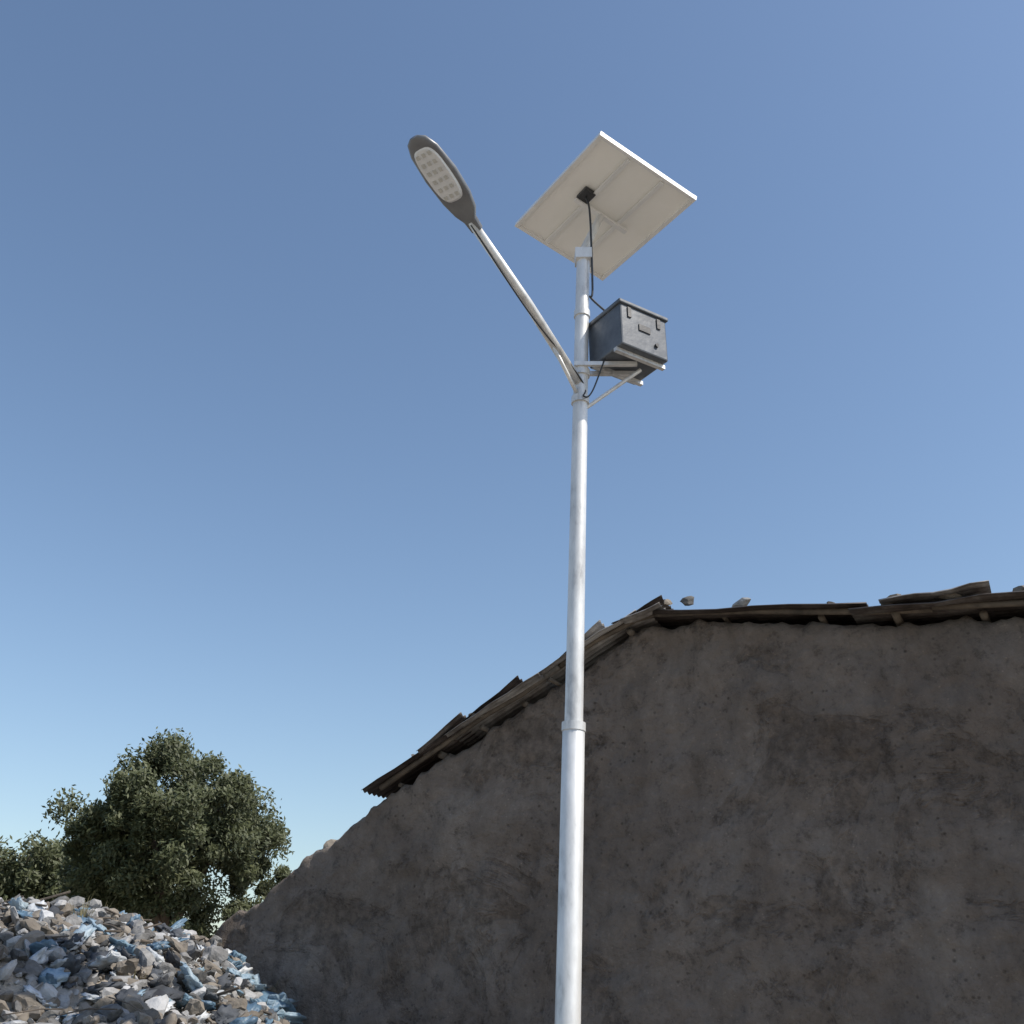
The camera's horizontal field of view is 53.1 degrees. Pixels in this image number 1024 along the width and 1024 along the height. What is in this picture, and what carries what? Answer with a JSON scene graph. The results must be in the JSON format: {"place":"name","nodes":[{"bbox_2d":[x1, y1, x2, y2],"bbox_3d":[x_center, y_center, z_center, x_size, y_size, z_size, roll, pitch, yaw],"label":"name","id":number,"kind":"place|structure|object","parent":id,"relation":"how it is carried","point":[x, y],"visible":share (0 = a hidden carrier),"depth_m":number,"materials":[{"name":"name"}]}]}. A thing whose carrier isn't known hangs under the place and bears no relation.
{"place":"outdoors","nodes":[
{"label":"outdoors","id":0,"kind":"place"},
{"bbox_2d":[0,917,239,1023],"bbox_3d":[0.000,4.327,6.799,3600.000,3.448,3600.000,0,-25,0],"label":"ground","id":1,"kind":"structure","parent":0,"point":[18,988],"depth_m":6.90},
{"bbox_2d":[0,828,110,907],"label":"tree","id":2,"kind":"object","parent":1,"relation":"on","point":[33,872],"visible":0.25,"depth_m":21.34,"materials":[{"name":"green plant"}]},
{"bbox_2d":[14,963,233,1022],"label":"pebbles","id":3,"kind":"object","parent":1,"relation":"on","point":[17,982],"visible":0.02,"depth_m":6.83,"materials":[{"name":"stone"}]},
{"bbox_2d":[0,891,271,1015],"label":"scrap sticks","id":4,"kind":"object","parent":1,"relation":"on","point":[118,930],"visible":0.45,"depth_m":8.07,"materials":[{"name":"brown wood"}]},
{"bbox_2d":[0,894,289,1023],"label":"rubble pile","id":5,"kind":"object","parent":1,"relation":"on","point":[39,926],"visible":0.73,"depth_m":7.53,"materials":[{"name":"stone"}]},
{"bbox_2d":[0,897,306,1023],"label":"plastic litter","id":6,"kind":"object","parent":1,"relation":"on","point":[54,974],"visible":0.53,"depth_m":7.55,"materials":[{"name":"plastic"}]},
{"bbox_2d":[41,726,294,938],"bbox_3d":[-6.328,7.116,19.023,4.597,6.034,4.354,-10,-27,21],"label":"tree","id":7,"kind":"object","parent":1,"relation":"on","point":[139,844],"visible":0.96,"depth_m":18.28,"materials":[{"name":"green plant"}]},
{"bbox_2d":[66,894,280,1008],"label":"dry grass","id":8,"kind":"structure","parent":1,"relation":"on","point":[83,911],"depth_m":8.56,"materials":[{"name":"beige plant"}]},
{"bbox_2d":[407,131,696,1023],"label":"solar street lamp","id":9,"kind":"object","parent":1,"relation":"on","point":[603,207],"visible":1,"depth_m":7.04,"materials":[{"name":"metal"}]},
{"bbox_2d":[215,615,1023,1023],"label":"front wall","id":10,"kind":"structure","parent":1,"relation":"on","point":[813,823],"depth_m":7.94,"materials":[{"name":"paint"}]},
{"bbox_2d":[323,585,1023,848],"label":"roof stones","id":11,"kind":"object","parent":10,"relation":"on","point":[689,601],"visible":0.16,"depth_m":8.46,"materials":[{"name":"stone"}]},
{"bbox_2d":[379,600,1023,790],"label":"roof poles","id":12,"kind":"object","parent":10,"relation":"on","point":[896,616],"visible":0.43,"depth_m":8.69,"materials":[{"name":"brown wood"}]},
{"bbox_2d":[0,0,1023,934],"label":"sky","id":13,"kind":"structure","parent":0,"point":[285,449],"materials":[{"name":"blue"}]},
{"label":"back wall","id":14,"kind":"object","parent":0,"visible":0},
{"bbox_2d":[362,580,1023,797],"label":"roof sheets","id":15,"kind":"object","parent":14,"relation":"on","point":[516,685],"visible":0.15,"depth_m":8.72,"materials":[{"name":"grey metal"}]}
]}

